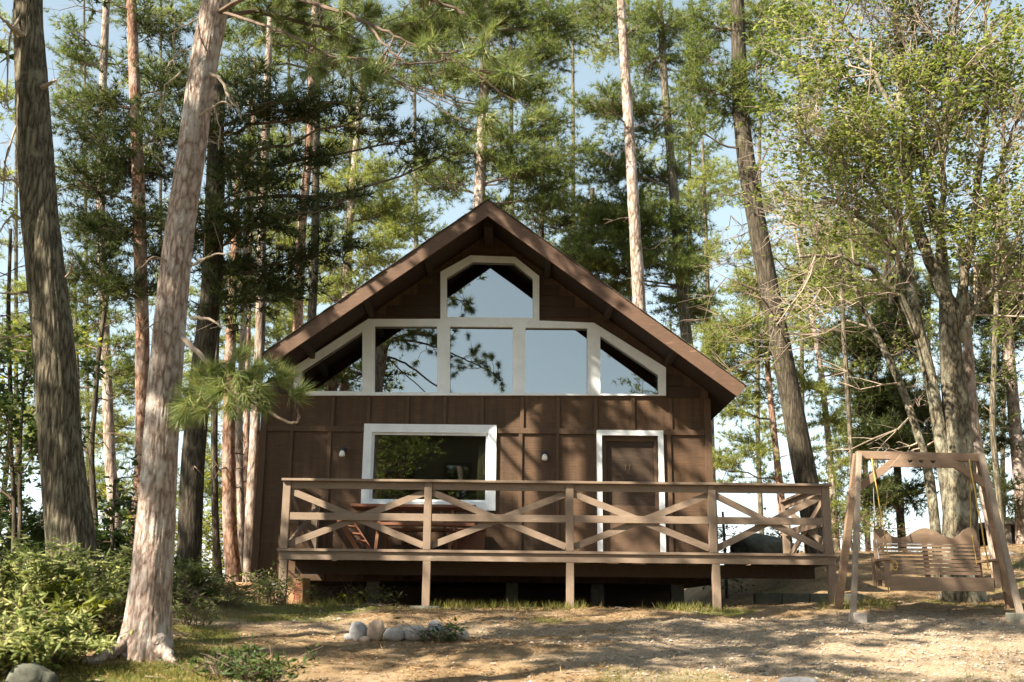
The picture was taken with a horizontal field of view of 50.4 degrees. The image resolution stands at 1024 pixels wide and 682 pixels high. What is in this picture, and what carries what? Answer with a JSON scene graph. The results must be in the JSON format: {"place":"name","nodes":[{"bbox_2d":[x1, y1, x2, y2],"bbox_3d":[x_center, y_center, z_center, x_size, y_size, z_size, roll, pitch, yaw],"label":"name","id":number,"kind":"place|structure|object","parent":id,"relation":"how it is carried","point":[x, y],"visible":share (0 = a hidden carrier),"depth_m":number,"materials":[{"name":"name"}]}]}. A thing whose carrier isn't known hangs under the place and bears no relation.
{"place":"outdoors","nodes":[
{"label":"outdoors","id":0,"kind":"place"},
{"bbox_2d":[0,0,1023,583],"label":"sky","id":1,"kind":"structure","parent":0,"point":[585,74],"materials":[{"name":"blue"}]},
{"bbox_2d":[1,544,1023,681],"bbox_3d":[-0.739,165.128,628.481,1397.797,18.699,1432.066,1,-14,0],"label":"ground","id":2,"kind":"structure","parent":0,"point":[690,595],"depth_m":11.52,"materials":[{"name":"soil"}]},
{"bbox_2d":[0,29,13,64],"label":"pine tree","id":3,"kind":"object","parent":2,"relation":"on","point":[2,50],"visible":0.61,"depth_m":14.96,"materials":[{"name":"green plant"}]},
{"bbox_2d":[5,662,57,681],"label":"rock","id":4,"kind":"object","parent":2,"relation":"on","point":[30,672],"visible":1,"depth_m":8.18,"materials":[{"name":"stone"}]},
{"bbox_2d":[0,583,76,676],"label":"bush","id":5,"kind":"object","parent":2,"relation":"on","point":[37,646],"visible":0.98,"depth_m":8.50,"materials":[{"name":"green plant"}]},
{"bbox_2d":[0,3,78,556],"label":"pine tree","id":6,"kind":"object","parent":2,"relation":"on","point":[22,285],"visible":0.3,"depth_m":42.23,"materials":[{"name":"green plant"}]},
{"bbox_2d":[0,476,97,575],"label":"bush","id":7,"kind":"object","parent":2,"relation":"on","point":[36,531],"visible":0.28,"depth_m":14.60,"materials":[{"name":"green plant"}]},
{"bbox_2d":[0,198,106,523],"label":"sapling","id":8,"kind":"object","parent":2,"relation":"on","point":[8,275],"visible":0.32,"depth_m":19.64,"materials":[{"name":"green plant"}]},
{"bbox_2d":[0,301,112,585],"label":"sapling","id":9,"kind":"object","parent":2,"relation":"on","point":[10,498],"visible":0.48,"depth_m":13.54,"materials":[{"name":"green plant"}]},
{"bbox_2d":[0,0,115,610],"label":"white pine","id":10,"kind":"object","parent":2,"relation":"on","point":[67,510],"visible":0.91,"depth_m":12.93,"materials":[{"name":"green plant"}]},
{"bbox_2d":[0,530,122,620],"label":"bush","id":11,"kind":"object","parent":2,"relation":"on","point":[31,577],"visible":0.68,"depth_m":10.08,"materials":[{"name":"green plant"}]},
{"bbox_2d":[0,584,133,667],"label":"bush","id":12,"kind":"object","parent":2,"relation":"on","point":[85,642],"visible":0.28,"depth_m":9.03,"materials":[{"name":"green plant"}]},
{"bbox_2d":[0,283,134,508],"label":"pine tree","id":13,"kind":"object","parent":2,"relation":"on","point":[120,420],"visible":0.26,"depth_m":36.26,"materials":[{"name":"green plant"}]},
{"bbox_2d":[26,577,125,641],"bbox_3d":[-4.046,2.525,10.113,1.096,0.654,1.168,-5,-15,20],"label":"bush","id":14,"kind":"object","parent":2,"relation":"on","point":[109,629],"visible":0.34,"depth_m":10.08,"materials":[{"name":"green plant"}]},
{"bbox_2d":[21,0,152,500],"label":"pine tree","id":15,"kind":"object","parent":2,"relation":"on","point":[75,71],"visible":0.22,"depth_m":48.09,"materials":[{"name":"green plant"}]},
{"bbox_2d":[0,537,174,629],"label":"bush","id":16,"kind":"object","parent":2,"relation":"on","point":[76,570],"visible":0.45,"depth_m":10.34,"materials":[{"name":"green plant"}]},
{"bbox_2d":[43,0,158,549],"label":"pine tree","id":17,"kind":"object","parent":2,"relation":"on","point":[105,52],"visible":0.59,"depth_m":26.04,"materials":[{"name":"green plant"}]},
{"bbox_2d":[28,423,178,554],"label":"tree","id":18,"kind":"object","parent":2,"relation":"on","point":[103,493],"visible":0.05,"depth_m":26.92,"materials":[{"name":"green plant"}]},
{"bbox_2d":[75,288,134,531],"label":"pine tree","id":19,"kind":"object","parent":2,"relation":"on","point":[92,481],"visible":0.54,"depth_m":23.31,"materials":[{"name":"green plant"}]},
{"bbox_2d":[93,497,135,560],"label":"bush","id":20,"kind":"object","parent":2,"relation":"on","point":[120,539],"visible":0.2,"depth_m":15.50,"materials":[{"name":"green plant"}]},
{"bbox_2d":[50,0,203,545],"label":"pine tree","id":21,"kind":"object","parent":2,"relation":"on","point":[98,226],"visible":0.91,"depth_m":22.27,"materials":[{"name":"green plant"}]},
{"bbox_2d":[93,453,178,556],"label":"sapling","id":22,"kind":"object","parent":2,"relation":"on","point":[116,505],"visible":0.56,"depth_m":14.27,"materials":[{"name":"green plant"}]},
{"bbox_2d":[95,542,191,604],"bbox_3d":[-4.426,2.750,12.691,1.371,0.779,1.060,1,-14,0],"label":"bush","id":23,"kind":"object","parent":2,"relation":"on","point":[175,580],"visible":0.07,"depth_m":12.62,"materials":[{"name":"green plant"}]},
{"bbox_2d":[98,489,237,579],"bbox_3d":[-8.473,5.062,26.658,3.892,2.990,3.926,14,-19,-42],"label":"shrub","id":24,"kind":"object","parent":2,"relation":"on","point":[205,549],"visible":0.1,"depth_m":26.81,"materials":[{"name":"green plant"}]},
{"bbox_2d":[117,0,221,494],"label":"pine tree","id":25,"kind":"object","parent":2,"relation":"on","point":[151,303],"visible":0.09,"depth_m":44.76,"materials":[{"name":"green plant"}]},
{"bbox_2d":[172,584,222,626],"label":"weed","id":26,"kind":"object","parent":2,"relation":"on","point":[180,610],"visible":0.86,"depth_m":12.08,"materials":[{"name":"green plant"}]},
{"bbox_2d":[172,549,237,604],"bbox_3d":[-4.085,2.955,13.621,1.190,0.733,1.078,1,-14,0],"label":"bush","id":27,"kind":"object","parent":2,"relation":"on","point":[198,577],"visible":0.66,"depth_m":13.71,"materials":[{"name":"green plant"}]},
{"bbox_2d":[154,0,255,566],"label":"pine tree","id":28,"kind":"object","parent":2,"relation":"on","point":[187,7],"visible":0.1,"depth_m":49.17,"materials":[{"name":"green plant"}]},
{"bbox_2d":[179,410,250,580],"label":"broadleaf tree","id":29,"kind":"object","parent":2,"relation":"on","point":[209,459],"visible":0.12,"depth_m":30.73,"materials":[{"name":"green plant"}]},
{"bbox_2d":[158,634,282,679],"bbox_3d":[-2.327,2.630,9.051,0.863,0.365,0.923,-5,-15,22],"label":"weed","id":30,"kind":"object","parent":2,"relation":"on","point":[216,663],"visible":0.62,"depth_m":8.89,"materials":[{"name":"green plant"}]},
{"bbox_2d":[188,565,260,606],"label":"weed","id":31,"kind":"object","parent":2,"relation":"on","point":[237,592],"visible":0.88,"depth_m":13.81,"materials":[{"name":"green plant"}]},
{"bbox_2d":[174,487,276,584],"bbox_3d":[-7.313,5.152,27.511,3.717,3.778,3.756,1,-14,0],"label":"shrub","id":32,"kind":"object","parent":2,"relation":"on","point":[209,521],"visible":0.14,"depth_m":27.27,"materials":[{"name":"green plant"}]},
{"bbox_2d":[184,171,283,577],"bbox_3d":[-5.844,0.450,21.012,2.127,8.646,1.507,12,-18,-38],"label":"pine tree","id":33,"kind":"object","parent":2,"relation":"on","point":[217,561],"visible":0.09,"depth_m":20.44,"materials":[{"name":"brown plant"}]},
{"bbox_2d":[209,151,271,581],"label":"pine tree","id":34,"kind":"object","parent":2,"relation":"on","point":[231,550],"visible":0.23,"depth_m":19.49,"materials":[{"name":"brown plant"}]},
{"bbox_2d":[177,185,307,583],"bbox_3d":[-9.525,1.502,38.874,4.797,15.685,3.001,3,-14,-11],"label":"pine tree","id":35,"kind":"object","parent":2,"relation":"on","point":[287,325],"visible":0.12,"depth_m":38.80,"materials":[{"name":"green plant"}]},
{"bbox_2d":[220,99,278,570],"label":"pine tree","id":36,"kind":"object","parent":2,"relation":"on","point":[239,483],"visible":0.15,"depth_m":22.50,"materials":[{"name":"brown plant"}]},
{"bbox_2d":[227,57,292,509],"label":"pine tree","id":37,"kind":"object","parent":2,"relation":"on","point":[246,435],"visible":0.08,"depth_m":27.28,"materials":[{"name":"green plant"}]},
{"bbox_2d":[228,16,300,588],"bbox_3d":[-4.607,-0.965,19.566,1.554,11.061,2.041,4,-14,-13],"label":"pine tree","id":38,"kind":"object","parent":2,"relation":"on","point":[260,328],"visible":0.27,"depth_m":19.02,"materials":[{"name":"brown plant"}]},
{"bbox_2d":[207,631,322,681],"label":"weed","id":39,"kind":"object","parent":2,"relation":"on","point":[258,670],"visible":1,"depth_m":8.69,"materials":[{"name":"green plant"}]},
{"bbox_2d":[227,560,307,604],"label":"weed","id":40,"kind":"object","parent":2,"relation":"on","point":[269,588],"visible":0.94,"depth_m":14.55,"materials":[{"name":"green plant"}]},
{"bbox_2d":[252,0,341,327],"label":"pine tree","id":41,"kind":"object","parent":2,"relation":"on","point":[275,135],"visible":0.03,"depth_m":46.15,"materials":[{"name":"green plant"}]},
{"bbox_2d":[286,578,309,603],"bbox_3d":[-3.046,3.576,15.487,0.289,0.389,0.201,-5,-15,21],"label":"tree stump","id":42,"kind":"object","parent":2,"relation":"on","point":[303,585],"visible":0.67,"depth_m":15.40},
{"bbox_2d":[123,47,474,583],"bbox_3d":[-3.497,-0.755,17.677,5.887,9.596,3.034,1,-14,0],"label":"pine tree","id":43,"kind":"object","parent":2,"relation":"on","point":[214,294],"visible":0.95,"depth_m":17.86,"materials":[{"name":"green plant"}]},
{"bbox_2d":[217,0,397,320],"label":"pine tree","id":44,"kind":"object","parent":2,"relation":"on","point":[312,310],"visible":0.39,"depth_m":26.18,"materials":[{"name":"green plant"}]},
{"bbox_2d":[249,0,366,356],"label":"pine tree","id":45,"kind":"object","parent":2,"relation":"on","point":[298,321],"visible":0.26,"depth_m":29.82,"materials":[{"name":"green plant"}]},
{"bbox_2d":[80,0,556,664],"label":"red pine","id":46,"kind":"object","parent":2,"relation":"on","point":[172,402],"visible":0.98,"depth_m":10.03,"materials":[{"name":"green plant"}]},
{"bbox_2d":[304,578,341,602],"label":"weed","id":47,"kind":"object","parent":2,"relation":"on","point":[310,592],"visible":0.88,"depth_m":15.46,"materials":[{"name":"green plant"}]},
{"bbox_2d":[303,1,384,305],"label":"pine tree","id":48,"kind":"object","parent":2,"relation":"on","point":[332,136],"visible":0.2,"depth_m":49.23,"materials":[{"name":"green plant"}]},
{"bbox_2d":[337,575,369,603],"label":"weed","id":49,"kind":"object","parent":2,"relation":"on","point":[351,596],"visible":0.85,"depth_m":15.34,"materials":[{"name":"green plant"}]},
{"bbox_2d":[349,621,366,640],"bbox_3d":[-1.605,3.053,11.408,0.199,0.229,0.164,1,-14,0],"label":"fire ring stone","id":50,"kind":"object","parent":2,"relation":"on","point":[357,630],"visible":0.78,"depth_m":11.35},
{"bbox_2d":[303,75,441,307],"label":"pine tree","id":51,"kind":"object","parent":2,"relation":"on","point":[392,214],"visible":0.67,"depth_m":32.55,"materials":[{"name":"green plant"}]},
{"bbox_2d":[367,619,384,640],"bbox_3d":[-1.425,3.033,11.378,0.180,0.236,0.136,1,-14,0],"label":"fire ring stone","id":52,"kind":"object","parent":2,"relation":"on","point":[375,630],"visible":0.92,"depth_m":11.32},
{"bbox_2d":[357,581,408,603],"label":"weed","id":53,"kind":"object","parent":2,"relation":"on","point":[377,598],"visible":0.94,"depth_m":15.40,"materials":[{"name":"green plant"}]},
{"bbox_2d":[383,628,403,641],"bbox_3d":[-1.236,3.075,11.367,0.223,0.153,0.185,1,-14,0],"label":"fire ring stone","id":54,"kind":"object","parent":2,"relation":"on","point":[393,634],"visible":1,"depth_m":11.31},
{"bbox_2d":[402,625,428,640],"bbox_3d":[-1.020,3.080,11.444,0.295,0.177,0.232,1,-14,0],"label":"fire ring stone","id":55,"kind":"object","parent":2,"relation":"on","point":[408,635],"visible":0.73,"depth_m":11.36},
{"bbox_2d":[374,0,473,248],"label":"pine tree","id":56,"kind":"object","parent":2,"relation":"on","point":[413,97],"visible":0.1,"depth_m":47.45,"materials":[{"name":"green plant"}]},
{"bbox_2d":[394,617,469,642],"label":"weed","id":57,"kind":"object","parent":2,"relation":"on","point":[439,636],"visible":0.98,"depth_m":11.27,"materials":[{"name":"green plant"}]},
{"bbox_2d":[455,630,468,640],"bbox_3d":[-0.526,3.103,11.450,0.157,0.126,0.115,1,-14,0],"label":"fire ring stone","id":58,"kind":"object","parent":2,"relation":"on","point":[465,633],"visible":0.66,"depth_m":11.41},
{"bbox_2d":[351,0,607,224],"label":"pine tree","id":59,"kind":"object","parent":2,"relation":"on","point":[482,157],"visible":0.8,"depth_m":31.24,"materials":[{"name":"green plant"}]},
{"bbox_2d":[250,199,746,607],"bbox_3d":[-0.369,2.283,21.776,7.905,6.737,10.681,1,-14,0],"label":"cabin","id":60,"kind":"object","parent":2,"relation":"on","point":[487,339],"visible":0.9,"depth_m":17.91,"materials":[{"name":"brown"}]},
{"bbox_2d":[361,424,496,510],"bbox_3d":[-1.346,2.054,17.729,2.171,1.393,0.102,1,-14,0],"label":"window","id":61,"kind":"structure","parent":60,"relation":"in","point":[390,451],"depth_m":17.80,"materials":[{"name":"white paint"}]},
{"bbox_2d":[294,255,665,395],"bbox_3d":[-0.525,-0.254,18.304,6.186,2.463,0.092,1,-14,0],"label":"window","id":62,"kind":"structure","parent":60,"relation":"in","point":[489,338],"depth_m":18.21,"materials":[{"name":"glass"}]},
{"bbox_2d":[596,430,665,551],"bbox_3d":[1.922,2.489,17.655,1.093,2.083,0.143,1,-14,0],"label":"door","id":63,"kind":"structure","parent":60,"relation":"in","point":[622,455],"depth_m":17.74,"materials":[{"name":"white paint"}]},
{"bbox_2d":[0,587,1023,681],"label":"grass","id":64,"kind":"structure","parent":2,"relation":"on","point":[157,671],"depth_m":9.25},
{"bbox_2d":[1,544,1023,681],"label":"fallen needles","id":65,"kind":"object","parent":2,"relation":"on","point":[490,642],"depth_m":11.31,"materials":[{"name":"plant"}]},
{"bbox_2d":[463,0,570,215],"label":"pine tree","id":66,"kind":"object","parent":2,"relation":"on","point":[511,126],"visible":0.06,"depth_m":50.12,"materials":[{"name":"green plant"}]},
{"bbox_2d":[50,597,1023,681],"bbox_3d":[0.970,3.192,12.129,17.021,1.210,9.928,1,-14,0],"label":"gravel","id":67,"kind":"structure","parent":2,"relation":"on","point":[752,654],"depth_m":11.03,"materials":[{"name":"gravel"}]},
{"bbox_2d":[513,105,585,243],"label":"pine tree","id":68,"kind":"object","parent":2,"relation":"on","point":[562,220],"visible":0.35,"depth_m":37.09,"materials":[{"name":"green plant"}]},
{"bbox_2d":[277,478,838,608],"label":"deck","id":69,"kind":"structure","parent":2,"relation":"on","point":[789,562],"depth_m":15.16,"materials":[{"name":"brown wood"}]},
{"bbox_2d":[337,520,371,548],"bbox_3d":[-2.277,2.767,15.640,0.550,0.536,0.230,1,-14,0],"label":"folding chair","id":70,"kind":"object","parent":69,"relation":"on","point":[358,532],"visible":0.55,"depth_m":15.64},
{"bbox_2d":[350,503,475,549],"bbox_3d":[-1.495,2.908,16.622,1.888,0.761,1.430,1,-14,0],"label":"picnic table","id":71,"kind":"object","parent":69,"relation":"on","point":[453,525],"visible":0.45,"depth_m":16.39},
{"bbox_2d":[453,528,485,549],"bbox_3d":[-0.685,3.211,17.265,0.539,0.460,0.200,1,-14,0],"label":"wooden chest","id":72,"kind":"object","parent":69,"relation":"on","point":[474,541],"visible":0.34,"depth_m":17.19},
{"bbox_2d":[519,0,616,254],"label":"pine tree","id":73,"kind":"object","parent":2,"relation":"on","point":[590,34],"visible":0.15,"depth_m":49.55,"materials":[{"name":"green plant"}]},
{"bbox_2d":[270,593,897,614],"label":"tall grass","id":74,"kind":"structure","parent":2,"relation":"on","point":[700,607],"depth_m":14.69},
{"bbox_2d":[548,184,628,293],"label":"pine tree","id":75,"kind":"object","parent":2,"relation":"on","point":[591,190],"visible":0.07,"depth_m":36.24,"materials":[{"name":"green plant"}]},
{"bbox_2d":[574,0,669,301],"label":"pine tree","id":76,"kind":"object","parent":2,"relation":"on","point":[602,54],"visible":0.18,"depth_m":52.28,"materials":[{"name":"green plant"}]},
{"bbox_2d":[561,0,690,334],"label":"pine tree","id":77,"kind":"object","parent":2,"relation":"on","point":[636,247],"visible":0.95,"depth_m":29.10,"materials":[{"name":"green plant"}]},
{"bbox_2d":[556,0,729,403],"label":"pine tree","id":78,"kind":"object","parent":2,"relation":"on","point":[680,263],"visible":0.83,"depth_m":33.77,"materials":[{"name":"green plant"}]},
{"bbox_2d":[659,0,748,342],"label":"pine tree","id":79,"kind":"object","parent":2,"relation":"on","point":[685,149],"visible":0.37,"depth_m":49.27,"materials":[{"name":"green plant"}]},
{"bbox_2d":[678,139,737,543],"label":"pine tree","id":80,"kind":"object","parent":2,"relation":"on","point":[705,174],"visible":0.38,"depth_m":42.05,"materials":[{"name":"green plant"}]},
{"bbox_2d":[697,0,797,533],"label":"pine tree","id":81,"kind":"object","parent":2,"relation":"on","point":[757,423],"visible":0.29,"depth_m":45.25,"materials":[{"name":"green plant"}]},
{"bbox_2d":[689,231,821,534],"bbox_3d":[6.396,1.258,28.448,3.794,9.017,2.882,1,-14,0],"label":"pine tree","id":82,"kind":"object","parent":2,"relation":"on","point":[721,349],"visible":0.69,"depth_m":28.29,"materials":[{"name":"green plant"}]},
{"bbox_2d":[703,507,812,600],"bbox_3d":[5.055,4.116,21.627,2.980,2.197,1.793,1,-14,0],"label":"shrub","id":83,"kind":"object","parent":2,"relation":"on","point":[723,535],"visible":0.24,"depth_m":21.50,"materials":[{"name":"green plant"}]},
{"bbox_2d":[730,533,793,552],"bbox_3d":[4.704,3.854,20.312,1.207,0.542,0.987,1,-14,0],"label":"boulder","id":84,"kind":"object","parent":2,"relation":"on","point":[758,543],"visible":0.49,"depth_m":19.97,"materials":[{"name":"stone"}]},
{"bbox_2d":[661,0,914,567],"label":"pine tree","id":85,"kind":"object","parent":2,"relation":"on","point":[738,81],"visible":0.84,"depth_m":22.97,"materials":[{"name":"green plant"}]},
{"bbox_2d":[728,0,851,551],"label":"pine tree","id":86,"kind":"object","parent":2,"relation":"on","point":[815,446],"visible":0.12,"depth_m":48.42,"materials":[{"name":"green plant"}]},
{"bbox_2d":[778,677,817,681],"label":"rock","id":87,"kind":"object","parent":2,"relation":"on","point":[795,679],"visible":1,"depth_m":8.48,"materials":[{"name":"grey stone"}]},
{"bbox_2d":[753,593,862,604],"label":"block wall","id":88,"kind":"structure","parent":2,"relation":"on","point":[764,598],"depth_m":16.46,"materials":[{"name":"concrete"}]},
{"bbox_2d":[714,0,941,549],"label":"broadleaf tree","id":89,"kind":"object","parent":2,"relation":"on","point":[847,388],"visible":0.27,"depth_m":26.23,"materials":[{"name":"green plant"}]},
{"bbox_2d":[769,193,905,551],"bbox_3d":[8.800,0.814,29.811,4.299,10.513,2.944,1,-14,0],"label":"pine tree","id":90,"kind":"object","parent":2,"relation":"on","point":[827,421],"visible":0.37,"depth_m":29.41,"materials":[{"name":"green plant"}]},
{"bbox_2d":[775,197,918,551],"bbox_3d":[12.516,1.035,39.147,6.230,14.579,3.586,1,-14,0],"label":"pine tree","id":91,"kind":"object","parent":2,"relation":"on","point":[883,258],"visible":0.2,"depth_m":39.71,"materials":[{"name":"plant"}]},
{"bbox_2d":[848,613,866,623],"bbox_3d":[4.297,3.463,13.514,0.170,0.170,0.220,1,-14,0],"label":"foot block","id":92,"kind":"object","parent":2,"relation":"on","point":[861,618],"depth_m":13.41,"materials":[{"name":"concrete"}]},
{"bbox_2d":[830,474,915,551],"bbox_3d":[7.979,4.288,25.203,2.742,2.454,1.922,-5,-15,22],"label":"shrub","id":93,"kind":"object","parent":2,"relation":"on","point":[868,526],"visible":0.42,"depth_m":25.12,"materials":[{"name":"green plant"}]},
{"bbox_2d":[728,0,1023,603],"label":"maple","id":94,"kind":"object","parent":2,"relation":"on","point":[950,415],"visible":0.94,"depth_m":17.91,"materials":[{"name":"green plant"}]},
{"bbox_2d":[817,200,938,551],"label":"pine tree","id":95,"kind":"object","parent":2,"relation":"on","point":[876,465],"visible":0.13,"depth_m":44.89,"materials":[{"name":"green plant"}]},
{"bbox_2d":[817,259,940,547],"bbox_3d":[9.389,1.503,26.589,3.869,7.585,3.321,1,-14,0],"label":"pine tree","id":96,"kind":"object","parent":2,"relation":"on","point":[884,405],"visible":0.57,"depth_m":26.38,"materials":[{"name":"green plant"}]},
{"bbox_2d":[758,243,1023,576],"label":"bare tree","id":97,"kind":"object","parent":2,"relation":"on","point":[932,499],"visible":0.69,"depth_m":19.32,"materials":[{"name":"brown wood"}]},
{"bbox_2d":[834,451,1023,623],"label":"swing stand","id":98,"kind":"object","parent":2,"relation":"on","point":[1009,586],"visible":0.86,"depth_m":14.37,"materials":[{"name":"brown wood"}]},
{"bbox_2d":[871,458,897,592],"bbox_3d":[4.806,2.366,14.078,0.100,1.739,0.282,11,-18,-36],"label":"swing rope","id":99,"kind":"object","parent":98,"relation":"hanging from","point":[892,566],"visible":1,"depth_m":14.06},
{"bbox_2d":[871,527,1000,591],"bbox_3d":[5.485,2.831,14.180,1.486,0.848,0.662,1,-14,0],"label":"swing bench","id":100,"kind":"object","parent":99,"relation":"hanging from","point":[924,538],"visible":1,"depth_m":14.35,"materials":[{"name":"brown wood"}]},
{"bbox_2d":[969,459,988,569],"bbox_3d":[6.067,2.248,14.146,0.025,1.451,0.216,3,-14,-10],"label":"swing rope","id":101,"kind":"object","parent":98,"relation":"hanging from","point":[979,515],"visible":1,"depth_m":14.12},
{"bbox_2d":[855,1,1023,541],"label":"broadleaf tree","id":102,"kind":"object","parent":2,"relation":"on","point":[992,414],"visible":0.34,"depth_m":24.38,"materials":[{"name":"green plant"}]},
{"bbox_2d":[898,198,983,525],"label":"pine tree","id":103,"kind":"object","parent":2,"relation":"on","point":[932,320],"visible":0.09,"depth_m":48.05,"materials":[{"name":"green plant"}]},
{"bbox_2d":[924,243,1021,577],"bbox_3d":[8.111,1.103,18.844,1.592,6.330,1.952,1,-14,0],"label":"leaning trunk","id":104,"kind":"object","parent":2,"relation":"on","point":[968,356],"visible":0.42,"depth_m":19.25,"materials":[{"name":"brown wood"}]},
{"bbox_2d":[951,180,1023,543],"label":"pine tree","id":105,"kind":"object","parent":2,"relation":"on","point":[1014,440],"visible":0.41,"depth_m":25.15,"materials":[{"name":"green plant"}]},
{"bbox_2d":[963,175,1023,517],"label":"pine tree","id":106,"kind":"object","parent":2,"relation":"on","point":[1002,464],"visible":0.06,"depth_m":44.62,"materials":[{"name":"green plant"}]},
{"bbox_2d":[979,518,1014,546],"bbox_3d":[12.401,4.819,26.505,1.693,0.795,2.300,1,-14,0],"label":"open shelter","id":107,"kind":"object","parent":2,"relation":"on","point":[1010,531],"visible":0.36,"depth_m":25.86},
{"bbox_2d":[1005,613,1023,622],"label":"foot block","id":108,"kind":"object","parent":2,"relation":"on","point":[1015,617],"depth_m":13.43,"materials":[{"name":"concrete"}]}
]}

